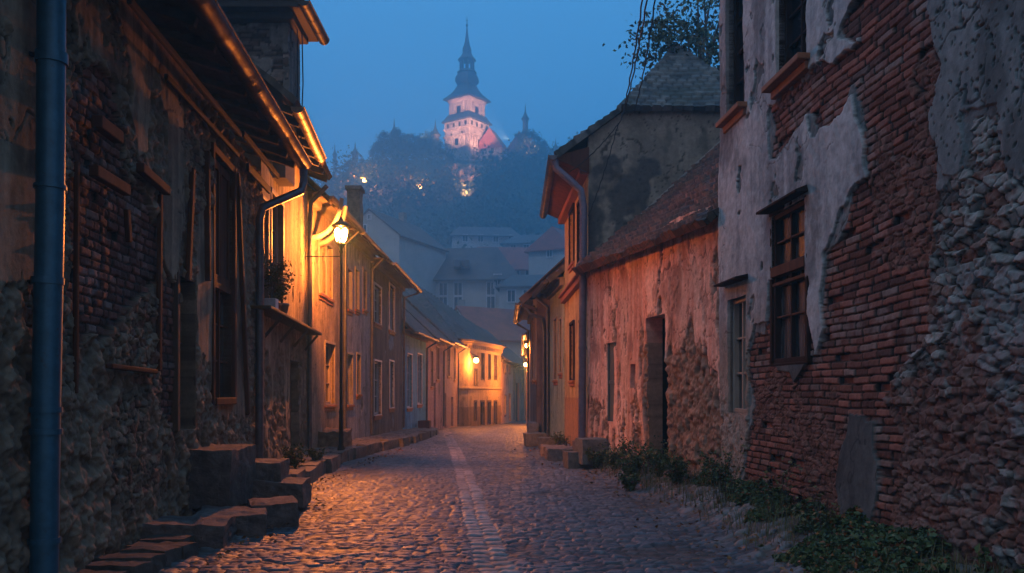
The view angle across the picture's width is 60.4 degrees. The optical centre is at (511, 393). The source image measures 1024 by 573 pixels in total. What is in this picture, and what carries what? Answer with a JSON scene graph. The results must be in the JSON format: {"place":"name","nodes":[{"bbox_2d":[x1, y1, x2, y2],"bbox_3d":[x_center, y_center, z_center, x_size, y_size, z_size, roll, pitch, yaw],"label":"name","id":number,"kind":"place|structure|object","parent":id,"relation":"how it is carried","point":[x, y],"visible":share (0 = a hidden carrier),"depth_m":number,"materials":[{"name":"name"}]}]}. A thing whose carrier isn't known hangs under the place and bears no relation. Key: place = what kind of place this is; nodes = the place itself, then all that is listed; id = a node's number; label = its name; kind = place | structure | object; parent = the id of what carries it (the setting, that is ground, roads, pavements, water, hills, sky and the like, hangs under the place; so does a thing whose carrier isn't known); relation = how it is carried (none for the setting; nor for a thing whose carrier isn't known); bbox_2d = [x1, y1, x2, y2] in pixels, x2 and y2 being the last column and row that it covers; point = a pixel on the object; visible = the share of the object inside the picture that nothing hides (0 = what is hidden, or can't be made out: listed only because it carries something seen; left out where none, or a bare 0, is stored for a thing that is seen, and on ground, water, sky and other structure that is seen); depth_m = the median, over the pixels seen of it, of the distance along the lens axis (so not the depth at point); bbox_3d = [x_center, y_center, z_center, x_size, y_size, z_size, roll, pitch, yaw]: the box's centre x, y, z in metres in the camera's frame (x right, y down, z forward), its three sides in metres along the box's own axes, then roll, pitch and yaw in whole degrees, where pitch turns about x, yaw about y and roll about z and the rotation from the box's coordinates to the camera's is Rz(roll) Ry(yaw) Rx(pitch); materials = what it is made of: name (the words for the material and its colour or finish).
{"place":"outdoors","nodes":[
{"label":"outdoors","id":0,"kind":"place"},
{"bbox_2d":[241,427,432,505],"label":"pavement","id":1,"kind":"structure","parent":0,"point":[389,435],"depth_m":27.24,"materials":[{"name":"stone"}]},
{"bbox_2d":[275,443,307,468],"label":"weed","id":2,"kind":"object","parent":1,"relation":"on","point":[294,455],"visible":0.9,"depth_m":15.91,"materials":[{"name":"green plant"}]},
{"bbox_2d":[304,446,326,459],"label":"weed","id":3,"kind":"object","parent":1,"relation":"on","point":[314,455],"visible":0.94,"depth_m":17.23,"materials":[{"name":"green plant"}]},
{"bbox_2d":[306,217,350,449],"bbox_3d":[-4.337,-1.379,20.600,1.125,5.558,0.460,0,0,0],"label":"street lamp","id":4,"kind":"object","parent":1,"relation":"on","point":[340,223],"visible":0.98,"depth_m":20.57,"materials":[{"name":"metal"}]},
{"bbox_2d":[312,131,577,247],"bbox_3d":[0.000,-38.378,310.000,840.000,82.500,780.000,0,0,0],"label":"ground","id":5,"kind":"structure","parent":0,"point":[430,210],"depth_m":241.35,"materials":[{"name":"green plant"}]},
{"bbox_2d":[0,0,312,572],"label":"old house","id":6,"kind":"structure","parent":5,"relation":"on","point":[134,207],"depth_m":8.39,"materials":[{"name":"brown stone"}]},
{"bbox_2d":[168,267,196,430],"bbox_3d":[-4.020,-0.515,10.552,0.260,1.908,0.836,0,0,-5],"label":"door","id":7,"kind":"structure","parent":6,"relation":"in","point":[175,396],"depth_m":10.16,"materials":[{"name":"brown wood"}]},
{"bbox_2d":[209,142,236,404],"bbox_3d":[-4.108,-1.592,12.364,0.210,3.504,1.384,0,0,-5],"label":"window","id":8,"kind":"structure","parent":6,"relation":"in","point":[222,191],"depth_m":12.74,"materials":[{"name":"red wood"}]},
{"bbox_2d":[217,60,331,458],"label":"old house","id":9,"kind":"structure","parent":5,"relation":"on","point":[287,347],"depth_m":17.83,"materials":[{"name":"paint"}]},
{"bbox_2d":[262,194,269,297],"bbox_3d":[-4.400,-2.467,15.589,0.105,2.005,0.640,0,0,-5],"label":"window","id":10,"kind":"structure","parent":9,"relation":"in","point":[267,223],"depth_m":15.84,"materials":[{"name":"paint"}]},
{"bbox_2d":[217,0,329,186],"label":"attic tower","id":11,"kind":"structure","parent":9,"relation":"attached to","point":[273,35],"depth_m":16.20,"materials":[{"name":"black wood"}]},
{"bbox_2d":[267,284,286,309],"bbox_3d":[-4.197,-1.723,15.791,0.412,0.565,0.426,0,0,35],"label":"flower pot","id":12,"kind":"object","parent":9,"relation":"on","point":[278,291],"visible":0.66,"depth_m":15.70,"materials":[{"name":"ceramic"}]},
{"bbox_2d":[264,255,291,308],"bbox_3d":[-4.157,-1.962,15.211,0.532,1.044,0.708,0,0,28],"label":"flower pot","id":13,"kind":"object","parent":9,"relation":"on","point":[273,277],"visible":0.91,"depth_m":15.19,"materials":[{"name":"white paint"}]},
{"bbox_2d":[271,187,284,287],"bbox_3d":[-4.542,-2.875,16.797,0.260,1.830,1.408,0,0,-5],"label":"window","id":14,"kind":"structure","parent":9,"relation":"in","point":[274,211],"depth_m":17.33,"materials":[{"name":"paint"}]},
{"bbox_2d":[275,267,301,313],"bbox_3d":[-4.255,-1.896,16.325,0.693,0.913,0.529,0,0,-45],"label":"flower pot","id":15,"kind":"object","parent":9,"relation":"on","point":[284,307],"visible":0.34,"depth_m":16.27,"materials":[{"name":"ceramic"}]},
{"bbox_2d":[372,130,390,158],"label":"tree","id":16,"kind":"object","parent":5,"relation":"on","point":[380,145],"visible":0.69,"depth_m":286.12,"materials":[{"name":"green plant"}]},
{"bbox_2d":[386,127,412,159],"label":"tree","id":17,"kind":"object","parent":5,"relation":"on","point":[401,142],"visible":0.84,"depth_m":282.37,"materials":[{"name":"green plant"}]},
{"bbox_2d":[363,208,448,294],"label":"misty house","id":18,"kind":"structure","parent":5,"relation":"on","point":[417,254],"depth_m":111.80,"materials":[{"name":"grey tile"}]},
{"bbox_2d":[397,133,419,159],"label":"tree","id":19,"kind":"object","parent":5,"relation":"on","point":[412,137],"visible":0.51,"depth_m":286.71,"materials":[{"name":"green plant"}]},
{"bbox_2d":[402,307,439,428],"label":"row house","id":20,"kind":"structure","parent":5,"relation":"on","point":[418,335],"depth_m":41.81,"materials":[{"name":"white paint"}]},
{"bbox_2d":[407,353,412,411],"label":"window","id":21,"kind":"structure","parent":20,"relation":"in","point":[409,409],"depth_m":40.74,"materials":[{"name":"white paint"}]},
{"bbox_2d":[417,353,422,407],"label":"window","id":22,"kind":"structure","parent":20,"relation":"in","point":[419,385],"depth_m":43.60,"materials":[{"name":"white paint"}]},
{"bbox_2d":[413,128,443,156],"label":"tree","id":23,"kind":"object","parent":5,"relation":"on","point":[427,136],"visible":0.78,"depth_m":284.65,"materials":[{"name":"green plant"}]},
{"bbox_2d":[430,119,440,159],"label":"turret","id":24,"kind":"object","parent":5,"relation":"on","point":[434,133],"visible":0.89,"depth_m":285.12,"materials":[{"name":"grey paint"}]},
{"bbox_2d":[402,284,506,425],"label":"corner house","id":25,"kind":"structure","parent":5,"relation":"on","point":[480,388],"depth_m":60.45,"materials":[{"name":"beige paint"}]},
{"bbox_2d":[480,400,484,425],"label":"door","id":26,"kind":"structure","parent":25,"relation":"in","point":[482,402],"depth_m":61.22,"materials":[{"name":"brown wood"}]},
{"bbox_2d":[441,20,491,160],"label":"church tower","id":27,"kind":"structure","parent":5,"relation":"on","point":[466,120],"depth_m":288.60,"materials":[{"name":"paint"}]},
{"bbox_2d":[449,163,486,181],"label":"rock face","id":28,"kind":"object","parent":5,"relation":"on","point":[462,170],"visible":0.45,"depth_m":252.56},
{"bbox_2d":[433,247,517,309],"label":"misty house","id":29,"kind":"structure","parent":5,"relation":"on","point":[483,276],"depth_m":117.21,"materials":[{"name":"grey tile"}]},
{"bbox_2d":[439,282,447,295],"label":"window","id":30,"kind":"structure","parent":29,"relation":"in","point":[443,286],"depth_m":117.29,"materials":[{"name":"grey glass"}]},
{"bbox_2d":[453,282,462,295],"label":"window","id":31,"kind":"structure","parent":29,"relation":"in","point":[457,286],"depth_m":117.08,"materials":[{"name":"grey glass"}]},
{"bbox_2d":[453,260,469,268],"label":"roof dormer","id":32,"kind":"object","parent":29,"relation":"on","point":[460,264],"visible":0.77,"depth_m":116.20,"materials":[{"name":"grey tile"}]},
{"bbox_2d":[486,282,494,295],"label":"window","id":33,"kind":"structure","parent":29,"relation":"in","point":[490,291],"depth_m":116.63,"materials":[{"name":"grey glass"}]},
{"bbox_2d":[486,296,494,307],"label":"window","id":34,"kind":"structure","parent":29,"relation":"in","point":[490,300],"depth_m":116.63,"materials":[{"name":"glass"}]},
{"bbox_2d":[449,227,519,247],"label":"misty house","id":35,"kind":"structure","parent":5,"relation":"on","point":[490,236],"depth_m":172.12,"materials":[{"name":"grey tile"}]},
{"bbox_2d":[454,306,529,360],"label":"roofed house","id":36,"kind":"structure","parent":5,"relation":"on","point":[500,325],"depth_m":88.86,"materials":[{"name":"grey tile"}]},
{"bbox_2d":[478,128,508,160],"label":"chapel","id":37,"kind":"structure","parent":5,"relation":"on","point":[491,138],"depth_m":287.56,"materials":[{"name":"stone"}]},
{"bbox_2d":[478,326,524,421],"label":"row house","id":38,"kind":"structure","parent":5,"relation":"on","point":[519,396],"depth_m":79.88,"materials":[{"name":"paint"}]},
{"bbox_2d":[477,247,528,274],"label":"misty house","id":39,"kind":"structure","parent":5,"relation":"on","point":[517,258],"depth_m":139.61,"materials":[{"name":"grey tile"}]},
{"bbox_2d":[501,350,521,423],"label":"row house","id":40,"kind":"structure","parent":5,"relation":"on","point":[508,362],"depth_m":70.48,"materials":[{"name":"paint"}]},
{"bbox_2d":[495,275,543,308],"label":"misty house","id":41,"kind":"structure","parent":5,"relation":"on","point":[512,289],"depth_m":110.34,"materials":[{"name":"grey paint"}]},
{"bbox_2d":[507,289,515,302],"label":"window","id":42,"kind":"structure","parent":41,"relation":"in","point":[511,293],"depth_m":110.21,"materials":[{"name":"grey glass"}]},
{"bbox_2d":[500,234,542,246],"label":"misty house","id":43,"kind":"structure","parent":5,"relation":"on","point":[518,241],"depth_m":165.14,"materials":[{"name":"grey tile"}]},
{"bbox_2d":[521,330,529,423],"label":"row house","id":44,"kind":"structure","parent":5,"relation":"on","point":[523,347],"depth_m":56.94,"materials":[{"name":"paint"}]},
{"bbox_2d":[514,129,544,157],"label":"tree","id":45,"kind":"object","parent":5,"relation":"on","point":[526,139],"visible":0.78,"depth_m":280.64,"materials":[{"name":"green plant"}]},
{"bbox_2d":[524,226,564,274],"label":"misty house","id":46,"kind":"structure","parent":5,"relation":"on","point":[545,251],"depth_m":127.75,"materials":[{"name":"grey tile"}]},
{"bbox_2d":[539,42,720,445],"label":"gabled house","id":47,"kind":"structure","parent":5,"relation":"on","point":[667,135],"depth_m":20.00,"materials":[{"name":"beige paint"}]},
{"bbox_2d":[567,203,574,272],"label":"window","id":48,"kind":"structure","parent":47,"relation":"in","point":[571,264],"depth_m":23.07,"materials":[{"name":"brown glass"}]},
{"bbox_2d":[568,320,574,386],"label":"window","id":49,"kind":"structure","parent":47,"relation":"in","point":[571,382],"depth_m":23.61,"materials":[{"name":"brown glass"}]},
{"bbox_2d":[575,199,579,266],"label":"window","id":50,"kind":"structure","parent":47,"relation":"in","point":[577,205],"depth_m":22.08,"materials":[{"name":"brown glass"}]},
{"bbox_2d":[621,0,642,115],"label":"power cable","id":51,"kind":"object","parent":47,"relation":"attached to","point":[634,52],"visible":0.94,"depth_m":14.88,"materials":[{"name":"metal"}]},
{"bbox_2d":[620,0,647,120],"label":"power cable","id":52,"kind":"object","parent":47,"relation":"attached to","point":[636,56],"visible":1,"depth_m":14.57,"materials":[{"name":"metal"}]},
{"bbox_2d":[634,0,655,109],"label":"power cable","id":53,"kind":"object","parent":47,"relation":"attached to","point":[647,50],"visible":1,"depth_m":14.37,"materials":[{"name":"metal"}]},
{"bbox_2d":[602,4,719,77],"bbox_3d":[4.263,-8.747,21.855,2.933,1.882,2.944,0,0,41],"label":"tree","id":54,"kind":"object","parent":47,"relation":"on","point":[670,38],"visible":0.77,"depth_m":21.79,"materials":[{"name":"green plant"}]},
{"bbox_2d":[571,143,722,475],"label":"cottage","id":55,"kind":"structure","parent":5,"relation":"on","point":[651,272],"depth_m":15.88,"materials":[{"name":"paint"}]},
{"bbox_2d":[631,0,719,88],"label":"tree","id":56,"kind":"object","parent":5,"relation":"on","point":[706,6],"visible":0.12,"depth_m":26.94,"materials":[{"name":"green plant"}]},
{"bbox_2d":[714,0,1023,572],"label":"brick house","id":57,"kind":"structure","parent":5,"relation":"on","point":[870,284],"depth_m":8.04,"materials":[{"name":"red brick"}]},
{"bbox_2d":[716,0,746,133],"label":"window","id":58,"kind":"structure","parent":57,"relation":"in","point":[737,111],"depth_m":12.25,"materials":[{"name":"brown glass"}]},
{"bbox_2d":[714,274,750,414],"bbox_3d":[3.031,-0.642,11.915,0.330,1.868,0.933,0,0,-4],"label":"window","id":59,"kind":"structure","parent":57,"relation":"in","point":[739,378],"depth_m":12.16,"materials":[{"name":"paint"}]},
{"bbox_2d":[756,185,812,366],"bbox_3d":[3.163,-1.321,10.165,0.270,1.987,1.248,0,0,-4],"label":"window","id":60,"kind":"structure","parent":57,"relation":"in","point":[790,333],"depth_m":10.26,"materials":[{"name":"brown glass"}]},
{"bbox_2d":[761,0,809,99],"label":"window","id":61,"kind":"structure","parent":57,"relation":"in","point":[795,66],"depth_m":10.21,"materials":[{"name":"brown glass"}]},
{"bbox_2d":[179,448,828,572],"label":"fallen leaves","id":62,"kind":"object","parent":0,"point":[729,557],"visible":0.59,"depth_m":10.61,"materials":[{"name":"brown plant"}]},
{"bbox_2d":[300,0,719,185],"label":"sky","id":63,"kind":"structure","parent":0,"point":[383,62],"materials":[{"name":"blue"}]},
{"bbox_2d":[158,420,975,572],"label":"street","id":64,"kind":"structure","parent":0,"point":[476,499],"depth_m":10.46,"materials":[{"name":"grey stone"}]},
{"bbox_2d":[75,534,198,572],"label":"stone slab","id":65,"kind":"structure","parent":64,"relation":"on","point":[152,553],"depth_m":7.95,"materials":[{"name":"grey stone"}]},
{"bbox_2d":[140,495,298,548],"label":"stone slab","id":66,"kind":"structure","parent":64,"relation":"on","point":[215,527],"depth_m":9.76,"materials":[{"name":"grey stone"}]},
{"bbox_2d":[188,444,311,508],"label":"stone steps","id":67,"kind":"structure","parent":64,"relation":"on","point":[222,475],"depth_m":11.04,"materials":[{"name":"grey stone"}]},
{"bbox_2d":[305,176,364,447],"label":"row house","id":68,"kind":"structure","parent":64,"relation":"on","point":[328,211],"depth_m":22.73,"materials":[{"name":"paint"}]},
{"bbox_2d":[318,239,328,302],"bbox_3d":[-4.907,-3.126,22.499,0.242,1.520,0.940,0,0,0],"label":"window","id":69,"kind":"structure","parent":68,"relation":"in","point":[323,297],"depth_m":22.81,"materials":[{"name":"paint"}]},
{"bbox_2d":[326,243,334,305],"bbox_3d":[-4.905,-3.147,23.306,0.242,1.602,0.906,0,0,0],"label":"window","id":70,"kind":"structure","parent":68,"relation":"in","point":[330,301],"depth_m":23.61,"materials":[{"name":"paint"}]},
{"bbox_2d":[324,340,336,411],"bbox_3d":[-4.905,-0.454,23.359,0.243,1.848,1.351,0,0,0],"label":"window","id":71,"kind":"structure","parent":68,"relation":"in","point":[328,406],"depth_m":23.85,"materials":[{"name":"paint"}]},
{"bbox_2d":[312,189,388,439],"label":"row house","id":72,"kind":"structure","parent":64,"relation":"on","point":[364,248],"depth_m":27.85,"materials":[{"name":"paint"}]},
{"bbox_2d":[347,266,353,315],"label":"window","id":73,"kind":"structure","parent":72,"relation":"in","point":[350,312],"depth_m":26.42,"materials":[{"name":"paint"}]},
{"bbox_2d":[346,352,354,410],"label":"window","id":74,"kind":"structure","parent":72,"relation":"in","point":[348,406],"depth_m":26.56,"materials":[{"name":"paint"}]},
{"bbox_2d":[345,185,364,226],"bbox_3d":[-5.822,-6.205,32.601,0.624,2.874,0.809,0,0,0],"label":"chimney","id":75,"kind":"object","parent":72,"relation":"on","point":[355,193],"visible":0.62,"depth_m":32.27,"materials":[{"name":"stone"}]},
{"bbox_2d":[354,266,360,315],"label":"window","id":76,"kind":"structure","parent":72,"relation":"in","point":[357,312],"depth_m":27.33,"materials":[{"name":"paint"}]},
{"bbox_2d":[356,352,361,399],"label":"window","id":77,"kind":"structure","parent":72,"relation":"in","point":[358,395],"depth_m":27.88,"materials":[{"name":"paint"}]},
{"bbox_2d":[362,267,368,315],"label":"window","id":78,"kind":"structure","parent":72,"relation":"in","point":[364,311],"depth_m":28.81,"materials":[{"name":"paint"}]},
{"bbox_2d":[289,428,437,482],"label":"kerb","id":79,"kind":"structure","parent":64,"relation":"on","point":[315,470],"depth_m":21.00,"materials":[{"name":"stone"}]},
{"bbox_2d":[370,255,422,435],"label":"row house","id":80,"kind":"structure","parent":64,"relation":"on","point":[392,281],"depth_m":33.90,"materials":[{"name":"white paint"}]},
{"bbox_2d":[374,281,382,329],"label":"window","id":81,"kind":"structure","parent":80,"relation":"in","point":[378,325],"depth_m":32.22,"materials":[{"name":"white paint"}]},
{"bbox_2d":[374,359,382,419],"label":"window","id":82,"kind":"structure","parent":80,"relation":"in","point":[377,387],"depth_m":32.22,"materials":[{"name":"white paint"}]},
{"bbox_2d":[388,282,395,335],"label":"window","id":83,"kind":"structure","parent":80,"relation":"in","point":[392,332],"depth_m":35.74,"materials":[{"name":"white paint"}]},
{"bbox_2d":[389,359,394,412],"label":"window","id":84,"kind":"structure","parent":80,"relation":"in","point":[391,409],"depth_m":35.54,"materials":[{"name":"white paint"}]},
{"bbox_2d":[402,298,454,429],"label":"row house","id":85,"kind":"structure","parent":64,"relation":"on","point":[436,384],"depth_m":48.48,"materials":[{"name":"paint"}]},
{"bbox_2d":[436,346,439,382],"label":"window","id":86,"kind":"structure","parent":85,"relation":"in","point":[437,380],"depth_m":49.54,"materials":[{"name":"paint"}]},
{"bbox_2d":[403,290,468,428],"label":"row house","id":87,"kind":"structure","parent":64,"relation":"on","point":[451,414],"depth_m":54.02,"materials":[{"name":"paint"}]},
{"bbox_2d":[513,257,564,436],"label":"row house","id":88,"kind":"structure","parent":64,"relation":"on","point":[530,309],"depth_m":29.98,"materials":[{"name":"paint"}]},
{"bbox_2d":[523,432,557,447],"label":"stone block","id":89,"kind":"structure","parent":64,"relation":"on","point":[538,439],"depth_m":27.95,"materials":[{"name":"grey stone"}]},
{"bbox_2d":[532,264,564,438],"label":"row house","id":90,"kind":"structure","parent":64,"relation":"on","point":[551,286],"depth_m":27.79,"materials":[{"name":"paint"}]},
{"bbox_2d":[552,316,557,384],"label":"window","id":91,"kind":"structure","parent":90,"relation":"in","point":[555,381],"depth_m":28.57,"materials":[{"name":"paint"}]},
{"bbox_2d":[558,316,561,378],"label":"window","id":92,"kind":"structure","parent":90,"relation":"in","point":[560,326],"depth_m":27.05,"materials":[{"name":"paint"}]},
{"bbox_2d":[540,444,572,461],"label":"stone slab","id":93,"kind":"structure","parent":64,"relation":"on","point":[552,453],"depth_m":20.47,"materials":[{"name":"grey stone"}]},
{"bbox_2d":[548,431,570,445],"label":"weed","id":94,"kind":"object","parent":64,"relation":"on","point":[559,439],"visible":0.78,"depth_m":24.20,"materials":[{"name":"green plant"}]},
{"bbox_2d":[563,440,591,468],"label":"stone steps","id":95,"kind":"structure","parent":64,"relation":"on","point":[570,459],"depth_m":18.32,"materials":[{"name":"grey stone"}]},
{"bbox_2d":[584,446,611,467],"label":"weed","id":96,"kind":"object","parent":64,"relation":"on","point":[598,458],"visible":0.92,"depth_m":17.79,"materials":[{"name":"green plant"}]},
{"bbox_2d":[597,439,627,470],"bbox_3d":[2.050,1.225,17.008,0.629,0.651,0.703,0,0,-25],"label":"weed","id":97,"kind":"object","parent":64,"relation":"on","point":[611,459],"visible":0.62,"depth_m":16.94,"materials":[{"name":"green plant"}]},
{"bbox_2d":[617,471,640,490],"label":"weed","id":98,"kind":"object","parent":64,"relation":"on","point":[629,482],"visible":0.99,"depth_m":14.15,"materials":[{"name":"green plant"}]},
{"bbox_2d":[615,449,648,476],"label":"weed","id":99,"kind":"object","parent":64,"relation":"on","point":[634,463],"visible":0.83,"depth_m":15.27,"materials":[{"name":"green plant"}]},
{"bbox_2d":[612,430,664,469],"bbox_3d":[2.296,1.090,15.940,0.928,0.900,0.809,0,0,31],"label":"weed","id":100,"kind":"object","parent":64,"relation":"on","point":[629,449],"visible":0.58,"depth_m":15.96,"materials":[{"name":"green plant"}]},
{"bbox_2d":[638,442,681,477],"bbox_3d":[2.450,1.128,14.543,0.736,0.656,0.774,0,0,0],"label":"weed","id":101,"kind":"object","parent":64,"relation":"on","point":[659,456],"visible":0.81,"depth_m":14.54,"materials":[{"name":"green plant"}]},
{"bbox_2d":[658,452,691,485],"bbox_3d":[2.530,1.188,13.574,0.658,0.611,0.524,0,0,-40],"label":"weed","id":102,"kind":"object","parent":64,"relation":"on","point":[678,468],"visible":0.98,"depth_m":13.52,"materials":[{"name":"green plant"}]},
{"bbox_2d":[692,447,731,482],"bbox_3d":[2.954,1.074,12.428,0.572,0.686,0.875,0,0,-37],"label":"weed","id":103,"kind":"object","parent":64,"relation":"on","point":[716,474],"visible":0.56,"depth_m":12.36,"materials":[{"name":"green plant"}]},
{"bbox_2d":[698,438,750,502],"bbox_3d":[2.677,0.973,11.113,0.548,0.856,0.741,0,0,0],"label":"weed","id":104,"kind":"object","parent":64,"relation":"on","point":[737,470],"visible":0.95,"depth_m":11.13,"materials":[{"name":"green plant"}]},
{"bbox_2d":[756,456,802,511],"bbox_3d":[2.999,1.025,9.738,0.529,0.691,0.432,0,0,23],"label":"weed","id":105,"kind":"object","parent":64,"relation":"on","point":[783,474],"visible":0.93,"depth_m":9.68,"materials":[{"name":"green plant"}]},
{"bbox_2d":[592,458,1016,572],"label":"grass","id":106,"kind":"structure","parent":64,"relation":"on","point":[693,475],"depth_m":9.31,"materials":[{"name":"green plant"}]},
{"bbox_2d":[790,480,839,536],"bbox_3d":[2.890,1.109,8.321,0.419,0.523,0.455,0,0,-33],"label":"weed","id":107,"kind":"object","parent":64,"relation":"on","point":[803,521],"visible":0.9,"depth_m":8.33,"materials":[{"name":"green plant"}]},
{"bbox_2d":[691,467,1023,572],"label":"ground ivy","id":108,"kind":"object","parent":64,"relation":"on","point":[851,529],"visible":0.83,"depth_m":7.52,"materials":[{"name":"green plant"}]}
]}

